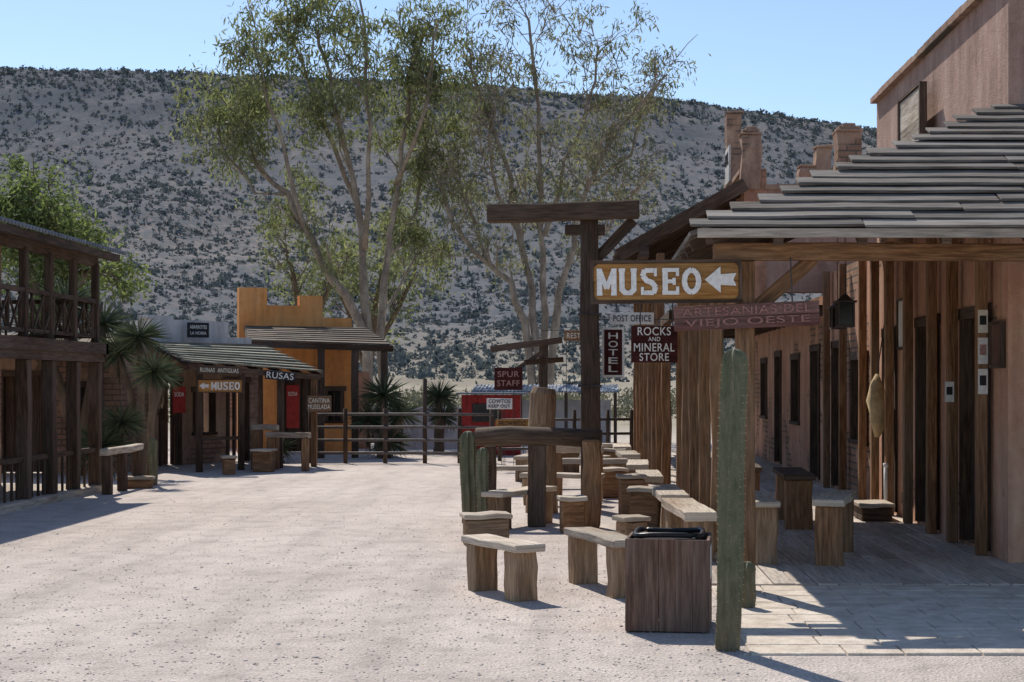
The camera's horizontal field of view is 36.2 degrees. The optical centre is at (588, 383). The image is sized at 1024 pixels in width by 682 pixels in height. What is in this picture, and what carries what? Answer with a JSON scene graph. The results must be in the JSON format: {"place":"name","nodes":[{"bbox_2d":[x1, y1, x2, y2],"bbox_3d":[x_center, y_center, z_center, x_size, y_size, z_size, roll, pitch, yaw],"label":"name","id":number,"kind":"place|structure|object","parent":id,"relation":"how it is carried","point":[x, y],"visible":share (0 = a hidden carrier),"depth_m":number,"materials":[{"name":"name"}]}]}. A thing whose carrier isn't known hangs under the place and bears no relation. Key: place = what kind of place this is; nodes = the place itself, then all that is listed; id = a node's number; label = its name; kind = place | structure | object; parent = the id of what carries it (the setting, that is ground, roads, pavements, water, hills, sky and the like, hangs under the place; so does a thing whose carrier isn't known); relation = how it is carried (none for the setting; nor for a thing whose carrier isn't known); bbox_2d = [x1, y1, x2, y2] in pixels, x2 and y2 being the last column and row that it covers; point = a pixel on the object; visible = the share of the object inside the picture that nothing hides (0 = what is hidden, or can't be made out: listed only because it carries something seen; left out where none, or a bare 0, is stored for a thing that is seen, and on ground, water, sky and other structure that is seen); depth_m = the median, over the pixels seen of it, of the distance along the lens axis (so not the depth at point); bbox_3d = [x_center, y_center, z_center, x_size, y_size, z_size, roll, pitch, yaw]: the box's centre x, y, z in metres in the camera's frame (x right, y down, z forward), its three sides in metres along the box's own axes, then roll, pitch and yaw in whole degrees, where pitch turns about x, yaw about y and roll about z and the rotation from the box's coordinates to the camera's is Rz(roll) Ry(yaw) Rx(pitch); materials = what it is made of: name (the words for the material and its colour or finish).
{"place":"outdoors","nodes":[
{"label":"outdoors","id":0,"kind":"place"},
{"bbox_2d":[0,216,126,513],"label":"building","id":1,"kind":"structure","parent":0,"point":[48,348],"depth_m":21.25,"materials":[{"name":"wood"}]},
{"bbox_2d":[286,385,298,427],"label":"soda sign","id":2,"kind":"object","parent":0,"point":[292,406],"visible":1,"depth_m":30.88,"materials":[{"name":"metal"}]},
{"bbox_2d":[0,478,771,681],"bbox_3d":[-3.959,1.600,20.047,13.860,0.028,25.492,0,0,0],"label":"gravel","id":3,"kind":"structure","parent":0,"point":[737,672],"depth_m":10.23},
{"bbox_2d":[372,407,460,448],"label":"wall","id":4,"kind":"structure","parent":0,"point":[418,433],"depth_m":38.60,"materials":[{"name":"white paint"}]},
{"bbox_2d":[0,68,876,404],"bbox_3d":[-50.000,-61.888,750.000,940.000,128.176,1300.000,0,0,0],"label":"hill","id":5,"kind":"structure","parent":0,"point":[692,132],"depth_m":480.33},
{"bbox_2d":[0,64,876,384],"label":"hillside scrub","id":6,"kind":"object","parent":5,"relation":"on","point":[398,358],"visible":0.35,"depth_m":402.62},
{"bbox_2d":[0,0,966,127],"label":"sky","id":7,"kind":"structure","parent":0,"point":[826,60],"materials":[{"name":"blue"}]},
{"bbox_2d":[0,405,1023,681],"bbox_3d":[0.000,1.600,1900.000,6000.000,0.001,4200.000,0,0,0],"label":"ground","id":8,"kind":"structure","parent":0,"point":[322,499],"depth_m":11.71,"materials":[{"name":"sand"}]},
{"bbox_2d":[4,274,137,475],"bbox_3d":[-9.066,-0.184,27.347,2.289,3.598,1.388,0,0,0],"label":"yucca plant","id":9,"kind":"object","parent":8,"relation":"on","point":[111,319],"visible":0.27,"depth_m":27.29,"materials":[{"name":"green plant"}]},
{"bbox_2d":[0,152,156,325],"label":"shade tree","id":10,"kind":"object","parent":8,"relation":"on","point":[44,213],"visible":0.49,"depth_m":40.13,"materials":[{"name":"green plant"}]},
{"bbox_2d":[1,333,166,473],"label":"adobe shed","id":11,"kind":"structure","parent":8,"relation":"on","point":[111,393],"depth_m":27.98,"materials":[{"name":"brown brick"}]},
{"bbox_2d":[1,370,41,473],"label":"door","id":12,"kind":"structure","parent":11,"relation":"in","point":[8,407],"depth_m":27.98,"materials":[{"name":"brown wood"}]},
{"bbox_2d":[81,400,146,478],"bbox_3d":[-8.013,1.069,25.973,1.431,1.756,1.222,0,0,0],"label":"yucca plant","id":13,"kind":"object","parent":8,"relation":"on","point":[117,427],"visible":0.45,"depth_m":25.99,"materials":[{"name":"green plant"}]},
{"bbox_2d":[99,443,143,494],"bbox_3d":[-6.976,1.265,23.400,0.140,0.670,2.001,0,0,-1],"label":"hitching rail","id":14,"kind":"object","parent":8,"relation":"on","point":[121,452],"visible":0.9,"depth_m":23.34,"materials":[{"name":"brown wood"}]},
{"bbox_2d":[115,475,155,488],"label":"wooden block seat","id":15,"kind":"object","parent":8,"relation":"on","point":[139,482],"visible":0.68,"depth_m":23.87,"materials":[{"name":"brown wood"}]},
{"bbox_2d":[100,312,186,475],"bbox_3d":[-7.722,0.147,26.675,1.637,2.943,1.313,0,0,0],"label":"yucca plant","id":16,"kind":"object","parent":8,"relation":"on","point":[129,337],"visible":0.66,"depth_m":26.60,"materials":[{"name":"green plant"}]},
{"bbox_2d":[124,349,178,475],"bbox_3d":[-6.887,0.497,24.795,0.836,2.212,0.838,0,0,-41],"label":"yucca plant","id":17,"kind":"object","parent":8,"relation":"on","point":[153,371],"visible":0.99,"depth_m":24.74,"materials":[{"name":"green plant"}]},
{"bbox_2d":[148,438,157,485],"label":"column cactus","id":18,"kind":"object","parent":8,"relation":"on","point":[152,456],"depth_m":24.56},
{"bbox_2d":[220,455,236,474],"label":"wooden block seat","id":19,"kind":"object","parent":8,"relation":"on","point":[228,464],"visible":1,"depth_m":27.48,"materials":[{"name":"brown wood"}]},
{"bbox_2d":[139,315,323,471],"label":"whitewashed shop","id":20,"kind":"structure","parent":8,"relation":"on","point":[200,436],"depth_m":30.82,"materials":[{"name":"brown wood"}]},
{"bbox_2d":[159,377,183,465],"bbox_3d":[-8.253,0.730,30.645,0.195,1.740,0.680,0,0,33],"label":"door","id":21,"kind":"structure","parent":20,"relation":"in","point":[177,421],"depth_m":30.72,"materials":[{"name":"brown wood"}]},
{"bbox_2d":[172,386,185,412],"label":"soda sign","id":22,"kind":"object","parent":20,"relation":"attached to","point":[179,402],"visible":1,"depth_m":29.39,"materials":[{"name":"metal"}]},
{"bbox_2d":[187,322,208,337],"bbox_3d":[-7.715,-1.060,30.899,0.459,0.299,0.040,0,0,-40],"label":"shop plaque","id":23,"kind":"object","parent":20,"relation":"attached to","point":[197,330],"visible":1,"depth_m":30.88,"materials":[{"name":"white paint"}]},
{"bbox_2d":[191,387,217,435],"bbox_3d":[-7.795,0.545,31.421,0.282,0.970,0.680,0,0,33],"label":"window","id":24,"kind":"structure","parent":20,"relation":"in","point":[212,396],"depth_m":31.57,"materials":[{"name":"black glass"}]},
{"bbox_2d":[197,365,241,374],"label":"shop sign","id":25,"kind":"object","parent":20,"relation":"attached to","point":[224,370],"visible":1,"depth_m":28.04,"materials":[{"name":"brown wood"}]},
{"bbox_2d":[197,379,242,392],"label":"museum sign","id":26,"kind":"object","parent":20,"relation":"attached to","point":[219,385],"visible":1,"depth_m":28.08,"materials":[{"name":"brown wood"}]},
{"bbox_2d":[224,377,250,460],"bbox_3d":[-7.271,0.730,32.183,0.200,1.740,0.730,0,0,33],"label":"door","id":27,"kind":"structure","parent":20,"relation":"in","point":[247,379],"depth_m":32.25,"materials":[{"name":"brown wood"}]},
{"bbox_2d":[265,370,295,380],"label":"shop sign","id":28,"kind":"object","parent":20,"relation":"attached to","point":[280,375],"visible":1,"depth_m":29.28,"materials":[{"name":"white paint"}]},
{"bbox_2d":[307,396,330,410],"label":"shop sign","id":29,"kind":"object","parent":20,"relation":"attached to","point":[318,403],"visible":1,"depth_m":29.89,"materials":[{"name":"brown wood"}]},
{"bbox_2d":[250,448,277,471],"bbox_3d":[-5.900,1.390,28.397,0.400,0.428,0.360,0,0,8],"label":"wooden block seat","id":30,"kind":"object","parent":8,"relation":"on","point":[263,459],"visible":1,"depth_m":28.25,"materials":[{"name":"brown wood"}]},
{"bbox_2d":[251,424,279,469],"bbox_3d":[-6.049,1.180,29.252,0.561,0.840,0.153,0,0,11],"label":"hitching rail","id":31,"kind":"object","parent":8,"relation":"on","point":[254,439],"visible":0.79,"depth_m":29.22,"materials":[{"name":"brown wood"}]},
{"bbox_2d":[265,432,310,470],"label":"bench","id":32,"kind":"object","parent":8,"relation":"on","point":[305,436],"visible":0.87,"depth_m":28.60,"materials":[{"name":"brown wood"}]},
{"bbox_2d":[230,287,393,457],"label":"ochre building","id":33,"kind":"structure","parent":8,"relation":"on","point":[304,331],"depth_m":36.24,"materials":[{"name":"brown wood"}]},
{"bbox_2d":[283,373,311,450],"bbox_3d":[-6.812,0.680,36.541,0.780,1.840,0.190,0,0,-21],"label":"door","id":34,"kind":"structure","parent":33,"relation":"in","point":[304,384],"depth_m":36.56,"materials":[{"name":"brown wood"}]},
{"bbox_2d":[324,386,345,422],"bbox_3d":[-5.996,0.495,36.858,0.530,0.870,0.215,0,0,-21],"label":"window","id":35,"kind":"structure","parent":33,"relation":"in","point":[336,393],"depth_m":36.86,"materials":[{"name":"black glass"}]},
{"bbox_2d":[248,211,381,317],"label":"shade tree","id":36,"kind":"object","parent":8,"relation":"on","point":[295,288],"visible":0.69,"depth_m":52.05,"materials":[{"name":"green plant"}]},
{"bbox_2d":[160,0,487,438],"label":"eucalyptus tree","id":37,"kind":"object","parent":8,"relation":"on","point":[239,112],"visible":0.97,"depth_m":44.78,"materials":[{"name":"green plant"}]},
{"bbox_2d":[292,200,459,365],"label":"shade tree","id":38,"kind":"object","parent":8,"relation":"on","point":[394,312],"visible":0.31,"depth_m":54.24,"materials":[{"name":"green plant"}]},
{"bbox_2d":[348,372,422,458],"bbox_3d":[-4.408,0.889,33.642,1.820,2.528,1.443,0,0,0],"label":"yucca plant","id":39,"kind":"object","parent":8,"relation":"on","point":[383,398],"visible":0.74,"depth_m":33.57,"materials":[{"name":"green plant"}]},
{"bbox_2d":[308,379,493,462],"bbox_3d":[-3.767,0.750,31.500,3.751,1.700,0.269,0,0,3],"label":"corral fence","id":40,"kind":"object","parent":8,"relation":"on","point":[345,427],"visible":0.66,"depth_m":31.46,"materials":[{"name":"brown wood"}]},
{"bbox_2d":[168,375,675,423],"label":"dry brush","id":41,"kind":"object","parent":8,"relation":"on","point":[624,408],"visible":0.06,"depth_m":82.21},
{"bbox_2d":[419,379,459,451],"bbox_3d":[-3.467,0.715,36.484,1.101,1.844,1.094,0,0,0],"label":"yucca plant","id":42,"kind":"object","parent":8,"relation":"on","point":[438,397],"visible":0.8,"depth_m":36.42,"materials":[{"name":"green plant"}]},
{"bbox_2d":[459,431,477,522],"bbox_3d":[-1.372,1.071,17.901,0.226,1.062,0.215,0,0,-23],"label":"column cactus","id":43,"kind":"object","parent":8,"relation":"on","point":[467,454],"depth_m":17.84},
{"bbox_2d":[475,447,488,511],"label":"column cactus","id":44,"kind":"object","parent":8,"relation":"on","point":[482,461],"depth_m":17.15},
{"bbox_2d":[459,511,512,545],"bbox_3d":[-1.020,1.443,15.500,0.480,0.343,0.401,0,0,-12],"label":"wooden block seat","id":45,"kind":"object","parent":8,"relation":"on","point":[492,522],"visible":0.78,"depth_m":15.35,"materials":[{"name":"beige wood"}]},
{"bbox_2d":[456,392,526,454],"bbox_3d":[-2.175,0.900,35.275,1.550,1.400,0.850,0,0,0],"label":"wooden stall","id":46,"kind":"object","parent":8,"relation":"on","point":[473,403],"visible":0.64,"depth_m":35.00,"materials":[{"name":"red paint"}]},
{"bbox_2d":[487,398,511,408],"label":"notice sign","id":47,"kind":"object","parent":8,"relation":"on","point":[499,403],"visible":1,"depth_m":28.89,"materials":[{"name":"white paint"}]},
{"bbox_2d":[461,534,545,601],"bbox_3d":[-0.662,1.394,11.849,0.262,0.439,0.940,0,0,-30],"label":"wooden bench","id":48,"kind":"object","parent":8,"relation":"on","point":[520,570],"visible":1,"depth_m":11.58,"materials":[{"name":"brown wood"}]},
{"bbox_2d":[494,368,522,464],"bbox_3d":[-1.500,0.650,29.196,0.525,1.899,0.040,0,0,0],"label":"notice sign","id":49,"kind":"object","parent":8,"relation":"on","point":[508,378],"visible":1,"depth_m":29.18,"materials":[{"name":"red wood"}]},
{"bbox_2d":[496,419,527,464],"bbox_3d":[-1.402,1.125,28.696,0.617,0.950,0.040,0,0,0],"label":"notice sign","id":50,"kind":"object","parent":8,"relation":"on","point":[511,422],"visible":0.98,"depth_m":28.68,"materials":[{"name":"brown wood"}]},
{"bbox_2d":[481,486,556,529],"bbox_3d":[-0.781,1.395,17.600,0.312,0.436,1.200,0,0,28],"label":"wooden bench","id":51,"kind":"object","parent":8,"relation":"on","point":[498,500],"visible":0.59,"depth_m":17.17,"materials":[{"name":"brown wood"}]},
{"bbox_2d":[490,337,563,387],"bbox_3d":[-1.156,0.360,29.478,1.397,2.480,0.349,0,0,-8],"label":"timber frame","id":52,"kind":"object","parent":8,"relation":"on","point":[543,360],"visible":0.71,"depth_m":29.46,"materials":[{"name":"brown wood"}]},
{"bbox_2d":[474,426,601,527],"bbox_3d":[-0.541,1.035,17.527,1.440,1.129,0.410,0,0,9],"label":"hitching rail","id":53,"kind":"object","parent":8,"relation":"on","point":[536,440],"visible":0.78,"depth_m":17.42,"materials":[{"name":"brown wood"}]},
{"bbox_2d":[525,386,557,513],"bbox_3d":[-0.583,0.816,19.404,0.408,1.569,0.394,0,0,0],"label":"wooden post","id":54,"kind":"object","parent":8,"relation":"on","point":[542,409],"visible":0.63,"depth_m":19.26,"materials":[{"name":"beige wood"}]},
{"bbox_2d":[471,384,618,442],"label":"metal shed","id":55,"kind":"structure","parent":8,"relation":"on","point":[572,405],"depth_m":42.50,"materials":[{"name":"white paint"}]},
{"bbox_2d":[395,0,710,399],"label":"eucalyptus tree","id":56,"kind":"object","parent":8,"relation":"on","point":[639,109],"visible":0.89,"depth_m":46.00,"materials":[{"name":"green plant"}]},
{"bbox_2d":[526,450,579,472],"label":"wooden bench","id":57,"kind":"object","parent":8,"relation":"on","point":[571,468],"visible":0.16,"depth_m":27.89,"materials":[{"name":"brown wood"}]},
{"bbox_2d":[541,330,579,427],"bbox_3d":[-0.421,0.297,29.296,0.958,2.605,0.040,0,0,0],"label":"notice sign","id":58,"kind":"object","parent":8,"relation":"on","point":[571,335],"visible":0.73,"depth_m":29.29,"materials":[{"name":"brown wood"}]},
{"bbox_2d":[519,472,604,504],"bbox_3d":[-0.350,1.393,20.601,1.100,0.442,0.298,0,0,10],"label":"wooden bench","id":59,"kind":"object","parent":8,"relation":"on","point":[523,475],"visible":0.35,"depth_m":20.55,"materials":[{"name":"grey wood"}]},
{"bbox_2d":[486,200,639,493],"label":"gallows","id":60,"kind":"object","parent":8,"relation":"on","point":[588,215],"visible":0.88,"depth_m":19.58,"materials":[{"name":"brown wood"}]},
{"bbox_2d":[497,410,632,460],"bbox_3d":[-0.481,1.075,32.704,2.902,1.050,0.078,0,0,-12],"label":"corral fence","id":61,"kind":"object","parent":8,"relation":"on","point":[607,419],"visible":0.44,"depth_m":32.85,"materials":[{"name":"wood"}]},
{"bbox_2d":[556,494,587,533],"bbox_3d":[-0.180,1.404,16.798,0.300,0.409,0.358,0,0,-8],"label":"wooden block seat","id":62,"kind":"object","parent":8,"relation":"on","point":[571,510],"visible":0.81,"depth_m":16.65,"materials":[{"name":"brown wood"}]},
{"bbox_2d":[556,445,603,494],"bbox_3d":[-0.151,1.221,21.549,0.712,0.758,0.152,0,0,8],"label":"hitching rail","id":63,"kind":"object","parent":8,"relation":"on","point":[560,450],"visible":0.34,"depth_m":21.52,"materials":[{"name":"brown wood"}]},
{"bbox_2d":[562,458,627,473],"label":"wooden bench","id":64,"kind":"object","parent":8,"relation":"on","point":[617,462],"visible":0.29,"depth_m":23.92,"materials":[{"name":"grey wood"}]},
{"bbox_2d":[564,527,626,598],"bbox_3d":[0.104,1.382,12.150,0.252,0.461,1.150,0,0,-20],"label":"wooden bench","id":65,"kind":"object","parent":8,"relation":"on","point":[583,542],"visible":0.79,"depth_m":12.30,"materials":[{"name":"brown wood"}]},
{"bbox_2d":[603,467,628,497],"bbox_3d":[0.300,1.390,21.998,0.460,0.431,0.359,0,0,-14],"label":"wooden block seat","id":66,"kind":"object","parent":8,"relation":"on","point":[610,484],"visible":0.47,"depth_m":21.85,"materials":[{"name":"brown wood"}]},
{"bbox_2d":[612,514,650,535],"bbox_3d":[0.422,1.453,15.396,0.300,0.317,0.302,0,0,-24],"label":"wooden block seat","id":67,"kind":"object","parent":8,"relation":"on","point":[627,525],"visible":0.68,"depth_m":15.29,"materials":[{"name":"beige wood"}]},
{"bbox_2d":[616,473,647,514],"bbox_3d":[0.520,1.355,19.001,0.360,0.522,0.356,0,0,-4],"label":"wooden block seat","id":68,"kind":"object","parent":8,"relation":"on","point":[625,481],"visible":0.7,"depth_m":18.85,"materials":[{"name":"brown wood"}]},
{"bbox_2d":[626,459,648,473],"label":"wooden bench","id":69,"kind":"object","parent":8,"relation":"on","point":[633,465],"visible":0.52,"depth_m":22.23,"materials":[{"name":"grey wood"}]},
{"bbox_2d":[627,485,658,526],"bbox_3d":[0.620,1.375,17.396,0.380,0.467,0.363,0,0,5],"label":"wooden block seat","id":70,"kind":"object","parent":8,"relation":"on","point":[643,500],"visible":0.59,"depth_m":17.26,"materials":[{"name":"brown wood"}]},
{"bbox_2d":[636,470,663,485],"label":"wooden bench","id":71,"kind":"object","parent":8,"relation":"on","point":[655,477],"visible":0.34,"depth_m":19.47,"materials":[{"name":"brown wood"}]},
{"bbox_2d":[625,526,711,631],"bbox_3d":[0.532,1.273,10.300,0.549,0.634,0.542,0,0,6],"label":"rubbish bin","id":72,"kind":"object","parent":8,"relation":"on","point":[668,577],"visible":1,"depth_m":10.04,"materials":[{"name":"brown wood"}]},
{"bbox_2d":[648,484,689,527],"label":"wooden bench","id":73,"kind":"object","parent":8,"relation":"on","point":[659,491],"visible":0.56,"depth_m":16.46,"materials":[{"name":"brown wood"}]},
{"bbox_2d":[661,498,716,560],"bbox_3d":[0.931,1.365,14.600,0.321,0.495,1.501,0,0,-5],"label":"wooden bench","id":74,"kind":"object","parent":8,"relation":"on","point":[685,512],"visible":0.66,"depth_m":14.18,"materials":[{"name":"grey wood"}]},
{"bbox_2d":[714,349,749,651],"bbox_3d":[0.859,0.697,9.399,0.218,1.814,0.188,0,0,0],"label":"column cactus","id":75,"kind":"object","parent":8,"relation":"on","point":[733,395],"depth_m":9.35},
{"bbox_2d":[612,111,876,483],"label":"adobe hotel","id":76,"kind":"structure","parent":8,"relation":"on","point":[788,396],"depth_m":25.88,"materials":[{"name":"pink brick"}]},
{"bbox_2d":[599,319,673,376],"bbox_3d":[0.585,-0.454,19.947,1.050,0.743,0.047,0,0,0],"label":"hotel sign","id":77,"kind":"object","parent":76,"relation":"attached to","point":[612,351],"visible":0.98,"depth_m":19.93,"materials":[{"name":"red wood"}]},
{"bbox_2d":[610,304,653,323],"bbox_3d":[0.683,-0.895,19.896,0.834,0.280,0.040,0,0,0],"label":"post office sign","id":78,"kind":"object","parent":77,"relation":"attached to","point":[627,318],"visible":1,"depth_m":19.89,"materials":[{"name":"white paint"}]},
{"bbox_2d":[759,358,767,418],"bbox_3d":[3.730,0.095,32.950,0.160,1.270,1.180,0,0,0],"label":"window","id":79,"kind":"structure","parent":76,"relation":"in","point":[763,361],"depth_m":33.43,"materials":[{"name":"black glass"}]},
{"bbox_2d":[774,350,781,463],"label":"door","id":80,"kind":"structure","parent":76,"relation":"in","point":[777,354],"depth_m":30.93,"materials":[{"name":"brown wood"}]},
{"bbox_2d":[789,353,799,424],"bbox_3d":[3.730,0.095,27.950,0.160,1.270,1.180,0,0,0],"label":"window","id":81,"kind":"structure","parent":76,"relation":"in","point":[794,358],"depth_m":28.43,"materials":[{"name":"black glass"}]},
{"bbox_2d":[809,344,820,479],"bbox_3d":[3.744,0.450,25.500,0.152,2.180,1.080,0,0,0],"label":"door","id":82,"kind":"structure","parent":76,"relation":"in","point":[814,349],"depth_m":25.93,"materials":[{"name":"brown wood"}]},
{"bbox_2d":[671,450,1023,655],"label":"boardwalk","id":83,"kind":"structure","parent":8,"relation":"on","point":[896,586],"depth_m":11.59,"materials":[{"name":"grey wood"}]},
{"bbox_2d":[742,561,756,607],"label":"column cactus","id":84,"kind":"object","parent":83,"relation":"on","point":[749,595],"depth_m":11.06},
{"bbox_2d":[755,490,780,565],"bbox_3d":[1.519,1.304,14.300,0.253,0.575,1.500,0,0,-2],"label":"wooden bench","id":85,"kind":"object","parent":83,"relation":"on","point":[767,525],"visible":0.49,"depth_m":13.63,"materials":[{"name":"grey wood"}]},
{"bbox_2d":[772,467,815,529],"bbox_3d":[2.301,1.285,17.600,0.352,0.616,1.500,0,0,2],"label":"wooden bench","id":86,"kind":"object","parent":83,"relation":"on","point":[793,489],"visible":0.96,"depth_m":16.90,"materials":[{"name":"brown wood"}]},
{"bbox_2d":[812,490,856,566],"bbox_3d":[2.219,1.292,14.100,0.296,0.597,1.300,0,0,14],"label":"wooden bench","id":87,"kind":"object","parent":83,"relation":"on","point":[834,516],"visible":0.98,"depth_m":13.52,"materials":[{"name":"brown wood"}]},
{"bbox_2d":[671,0,1023,572],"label":"adobe storefront","id":88,"kind":"object","parent":83,"relation":"on","point":[937,210],"visible":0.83,"depth_m":14.40,"materials":[{"name":"wood"}]},
{"bbox_2d":[631,303,676,361],"bbox_3d":[0.711,-0.580,16.996,0.504,0.700,0.040,0,0,0],"label":"shop sign","id":89,"kind":"object","parent":88,"relation":"attached to","point":[653,343],"visible":1,"depth_m":16.98,"materials":[{"name":"red wood"}]},
{"bbox_2d":[590,259,742,303],"bbox_3d":[0.585,-0.772,11.821,1.147,0.327,0.057,-1,0,0],"label":"museum sign","id":90,"kind":"object","parent":88,"relation":"attached to","point":[658,281],"visible":1,"depth_m":11.81,"materials":[{"name":"brown wood"}]},
{"bbox_2d":[673,257,819,330],"bbox_3d":[1.192,-0.683,11.876,1.105,0.524,0.040,-3,0,0],"label":"shop sign","id":91,"kind":"object","parent":88,"relation":"attached to","point":[745,314],"visible":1,"depth_m":11.87,"materials":[{"name":"red wood"}]},
{"bbox_2d":[831,340,838,485],"bbox_3d":[3.744,0.450,23.200,0.152,2.180,1.080,0,0,0],"label":"door","id":92,"kind":"structure","parent":88,"relation":"in","point":[834,344],"depth_m":23.63,"materials":[{"name":"brown wood"}]},
{"bbox_2d":[833,238,856,326],"bbox_3d":[2.720,-1.210,16.600,0.220,1.220,0.220,0,0,0],"label":"hanging lantern","id":93,"kind":"object","parent":88,"relation":"hanging from","point":[845,310],"visible":0.92,"depth_m":16.53,"materials":[{"name":"metal"}]},
{"bbox_2d":[848,350,868,446],"bbox_3d":[3.730,0.195,21.350,0.160,1.270,1.380,0,0,0],"label":"window","id":94,"kind":"structure","parent":88,"relation":"in","point":[853,356],"depth_m":21.93,"materials":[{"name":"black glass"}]},
{"bbox_2d":[866,325,883,436],"bbox_3d":[3.518,-0.074,19.014,0.233,1.454,0.234,0,0,-13],"label":"hanging hide","id":95,"kind":"object","parent":88,"relation":"hanging from","point":[875,400],"visible":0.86,"depth_m":18.93,"materials":[{"name":"leather"}]},
{"bbox_2d":[881,326,897,511],"bbox_3d":[3.744,0.425,19.175,0.152,2.230,0.930,0,0,0],"label":"door","id":96,"kind":"structure","parent":88,"relation":"in","point":[895,351],"depth_m":18.75,"materials":[{"name":"brown wood"}]},
{"bbox_2d":[896,298,902,349],"bbox_3d":[3.670,-0.700,18.250,0.050,0.600,0.600,0,0,0],"label":"framed picture","id":97,"kind":"object","parent":88,"relation":"attached to","point":[899,323],"visible":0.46,"depth_m":18.45,"materials":[{"name":"paper"}]},
{"bbox_2d":[897,81,926,147],"bbox_3d":[3.550,-2.760,17.200,0.080,0.920,1.200,0,0,0],"label":"shuttered window","id":98,"kind":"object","parent":88,"relation":"attached to","point":[912,110],"visible":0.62,"depth_m":17.06,"materials":[{"name":"grey wood"}]},
{"bbox_2d":[914,313,939,529],"bbox_3d":[3.744,0.400,17.050,0.152,2.280,1.180,0,0,0],"label":"door","id":99,"kind":"structure","parent":88,"relation":"in","point":[919,322],"depth_m":17.53,"materials":[{"name":"brown wood"}]},
{"bbox_2d":[958,303,991,550],"bbox_3d":[3.744,0.400,14.950,0.152,2.280,1.180,0,0,0],"label":"door","id":100,"kind":"structure","parent":88,"relation":"in","point":[966,316],"depth_m":15.43,"materials":[{"name":"brown wood"}]},
{"bbox_2d":[978,338,987,363],"bbox_3d":[3.600,-0.300,14.289,0.090,0.240,0.006,0,0,0],"label":"paper notice","id":101,"kind":"object","parent":88,"relation":"attached to","point":[982,350],"visible":1,"depth_m":14.29,"materials":[{"name":"paper"}]},
{"bbox_2d":[978,369,987,393],"bbox_3d":[3.600,-0.020,14.289,0.090,0.230,0.006,0,0,0],"label":"paper notice","id":102,"kind":"object","parent":88,"relation":"attached to","point":[982,381],"visible":1,"depth_m":14.29,"materials":[{"name":"paper"}]},
{"bbox_2d":[978,310,987,332],"bbox_3d":[3.600,-0.570,14.289,0.090,0.210,0.006,0,0,0],"label":"paper notice","id":103,"kind":"object","parent":88,"relation":"attached to","point":[982,321],"visible":1,"depth_m":14.29,"materials":[{"name":"paper"}]},
{"bbox_2d":[988,321,1005,367],"bbox_3d":[3.670,-0.350,14.070,0.050,0.420,0.400,0,0,0],"label":"framed picture","id":104,"kind":"object","parent":88,"relation":"attached to","point":[996,344],"visible":1,"depth_m":14.03,"materials":[{"name":"brown wood"}]},
{"bbox_2d":[854,499,894,520],"bbox_3d":[3.300,1.476,18.197,0.410,0.217,0.661,0,0,0],"label":"wooden block seat","id":105,"kind":"object","parent":83,"relation":"on","point":[873,510],"visible":0.92,"depth_m":17.90,"materials":[{"name":"brown wood"}]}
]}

